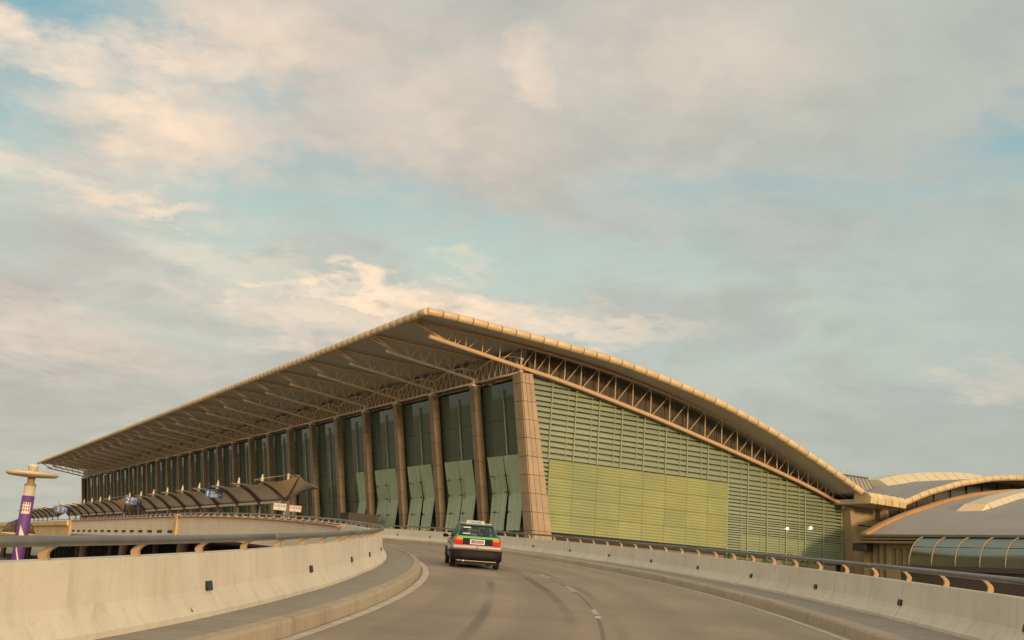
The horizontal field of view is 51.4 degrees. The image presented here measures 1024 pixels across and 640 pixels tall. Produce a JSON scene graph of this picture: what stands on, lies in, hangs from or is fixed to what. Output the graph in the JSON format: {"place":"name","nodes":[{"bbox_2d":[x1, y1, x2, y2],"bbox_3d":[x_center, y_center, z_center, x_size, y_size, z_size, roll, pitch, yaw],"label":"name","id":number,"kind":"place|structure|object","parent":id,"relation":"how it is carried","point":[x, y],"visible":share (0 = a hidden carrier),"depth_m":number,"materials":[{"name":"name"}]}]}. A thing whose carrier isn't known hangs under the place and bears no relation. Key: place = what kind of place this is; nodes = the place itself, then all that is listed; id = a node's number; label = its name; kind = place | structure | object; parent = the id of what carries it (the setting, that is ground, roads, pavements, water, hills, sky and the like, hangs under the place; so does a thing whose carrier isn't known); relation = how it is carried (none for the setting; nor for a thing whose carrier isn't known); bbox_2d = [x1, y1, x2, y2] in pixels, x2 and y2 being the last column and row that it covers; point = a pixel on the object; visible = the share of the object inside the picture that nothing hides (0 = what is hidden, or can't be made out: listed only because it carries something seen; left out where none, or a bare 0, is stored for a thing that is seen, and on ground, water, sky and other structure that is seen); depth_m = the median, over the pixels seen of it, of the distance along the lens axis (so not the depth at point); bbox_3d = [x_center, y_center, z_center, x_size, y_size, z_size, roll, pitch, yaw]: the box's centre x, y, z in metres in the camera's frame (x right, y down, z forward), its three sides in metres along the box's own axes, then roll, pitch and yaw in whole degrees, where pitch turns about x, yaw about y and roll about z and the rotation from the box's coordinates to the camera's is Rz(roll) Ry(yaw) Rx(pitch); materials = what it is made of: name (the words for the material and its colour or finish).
{"place":"outdoors","nodes":[
{"label":"outdoors","id":0,"kind":"place"},
{"bbox_2d":[0,547,44,559],"bbox_3d":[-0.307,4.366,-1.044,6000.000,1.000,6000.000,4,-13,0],"label":"ground","id":1,"kind":"structure","parent":0,"point":[33,555],"depth_m":326.56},
{"bbox_2d":[1,519,34,534],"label":"slatted shade","id":2,"kind":"object","parent":1,"relation":"on","point":[12,526],"visible":0.41,"depth_m":49.77,"materials":[{"name":"brown"}]},
{"bbox_2d":[5,464,58,559],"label":"lamp column","id":3,"kind":"structure","parent":1,"relation":"on","point":[32,473],"depth_m":48.71,"materials":[{"name":"purple metal"}]},
{"bbox_2d":[53,544,236,557],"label":"arrivals front","id":4,"kind":"object","parent":1,"relation":"on","point":[69,551],"visible":0.11,"depth_m":225.28,"materials":[{"name":"grey"}]},
{"bbox_2d":[0,514,345,558],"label":"bridge deck","id":5,"kind":"structure","parent":1,"relation":"on","point":[177,524],"depth_m":93.00,"materials":[{"name":"grey concrete"}]},
{"bbox_2d":[0,512,386,639],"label":"parapet wall","id":6,"kind":"structure","parent":5,"relation":"on","point":[44,596],"depth_m":11.58,"materials":[{"name":"concrete"}]},
{"bbox_2d":[178,544,420,639],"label":"kerb","id":7,"kind":"structure","parent":5,"relation":"on","point":[279,627],"depth_m":14.38,"materials":[{"name":"concrete"}]},
{"bbox_2d":[382,538,910,639],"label":"kerb","id":8,"kind":"structure","parent":5,"relation":"on","point":[850,629],"depth_m":25.89,"materials":[{"name":"concrete"}]},
{"bbox_2d":[341,523,1023,639],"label":"parapet wall","id":9,"kind":"structure","parent":5,"relation":"on","point":[988,614],"depth_m":24.72,"materials":[{"name":"concrete"}]},
{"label":"kerbside platform","id":10,"kind":"structure","parent":5,"relation":"on","visible":0},
{"bbox_2d":[17,504,63,521],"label":"kerbside canopy","id":11,"kind":"object","parent":10,"relation":"on","point":[42,512],"visible":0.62,"depth_m":277.71,"materials":[{"name":"brown"}]},
{"bbox_2d":[54,495,138,519],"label":"kerbside canopy","id":12,"kind":"object","parent":10,"relation":"on","point":[109,507],"visible":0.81,"depth_m":211.21,"materials":[{"name":"brown"}]},
{"bbox_2d":[55,502,70,513],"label":"hanging sign","id":13,"kind":"object","parent":12,"relation":"hanging from","point":[61,509],"visible":1,"depth_m":240.57,"materials":[{"name":"blue"}]},
{"bbox_2d":[124,473,318,517],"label":"kerbside canopy","id":14,"kind":"object","parent":10,"relation":"on","point":[259,494],"visible":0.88,"depth_m":134.76,"materials":[{"name":"brown"}]},
{"bbox_2d":[125,495,141,505],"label":"hanging sign","id":15,"kind":"object","parent":14,"relation":"hanging from","point":[132,500],"visible":0.99,"depth_m":177.86,"materials":[{"name":"blue"}]},
{"bbox_2d":[205,486,222,498],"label":"hanging sign","id":16,"kind":"object","parent":14,"relation":"hanging from","point":[212,493],"visible":1,"depth_m":136.43,"materials":[{"name":"blue"}]},
{"bbox_2d":[273,497,286,510],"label":"lane sign","id":17,"kind":"object","parent":14,"relation":"hanging from","point":[279,506],"visible":1,"depth_m":119.23,"materials":[{"name":"grey"}]},
{"bbox_2d":[288,497,301,512],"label":"lane sign","id":18,"kind":"object","parent":14,"relation":"hanging from","point":[295,508],"visible":1,"depth_m":120.10,"materials":[{"name":"grey"}]},
{"bbox_2d":[340,512,378,527],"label":"entrance lobby","id":19,"kind":"object","parent":10,"relation":"on","point":[368,518],"visible":0.39,"depth_m":120.16,"materials":[{"name":"brown"}]},
{"bbox_2d":[37,307,906,574],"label":"airport terminal","id":20,"kind":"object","parent":1,"relation":"on","point":[428,417],"visible":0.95,"depth_m":108.74,"materials":[{"name":"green metal"}]},
{"bbox_2d":[843,469,1023,517],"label":"arched hall","id":21,"kind":"structure","parent":20,"relation":"attached to","point":[914,490],"depth_m":127.01,"materials":[{"name":"grey metal"}]},
{"bbox_2d":[724,554,747,560],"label":"shrub","id":22,"kind":"object","parent":1,"relation":"on","point":[728,556],"visible":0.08,"depth_m":102.64,"materials":[{"name":"green plant"}]},
{"bbox_2d":[736,550,757,561],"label":"shrub","id":23,"kind":"object","parent":1,"relation":"on","point":[741,555],"visible":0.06,"depth_m":104.58,"materials":[{"name":"green plant"}]},
{"bbox_2d":[769,552,794,565],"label":"shrub","id":24,"kind":"object","parent":1,"relation":"on","point":[786,561],"visible":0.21,"depth_m":105.88,"materials":[{"name":"green plant"}]},
{"bbox_2d":[793,560,814,567],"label":"shrub","id":25,"kind":"object","parent":1,"relation":"on","point":[804,564],"visible":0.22,"depth_m":106.78,"materials":[{"name":"green plant"}]},
{"bbox_2d":[853,489,1023,579],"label":"concourse","id":26,"kind":"structure","parent":1,"relation":"on","point":[985,514],"depth_m":103.07,"materials":[{"name":"grey metal"}]},
{"bbox_2d":[897,537,1023,596],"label":"glass corridor","id":27,"kind":"object","parent":1,"relation":"on","point":[992,557],"visible":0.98,"depth_m":92.51,"materials":[{"name":"green"}]},
{"bbox_2d":[95,545,412,639],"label":"footway","id":28,"kind":"structure","parent":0,"point":[396,563],"depth_m":14.56,"materials":[{"name":"concrete"}]},
{"bbox_2d":[0,0,1023,522],"label":"sky","id":29,"kind":"structure","parent":0,"point":[804,217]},
{"bbox_2d":[281,541,848,639],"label":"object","id":30,"kind":"structure","parent":0,"point":[431,557],"depth_m":36.02,"materials":[{"name":"paint"}]},
{"bbox_2d":[443,520,501,569],"bbox_3d":[-1.381,7.841,37.364,2.030,1.575,4.170,5,-11,-6],"label":"taxi","id":31,"kind":"object","parent":30,"relation":"on","point":[483,547],"visible":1,"depth_m":35.46,"materials":[{"name":"green metal"}]},
{"bbox_2d":[277,570,854,639],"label":"road","id":32,"kind":"structure","parent":0,"point":[438,605],"depth_m":19.12,"materials":[{"name":"grey asphalt"}]},
{"bbox_2d":[505,549,968,639],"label":"footway","id":33,"kind":"structure","parent":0,"point":[908,631],"depth_m":22.09,"materials":[{"name":"concrete"}]}
]}

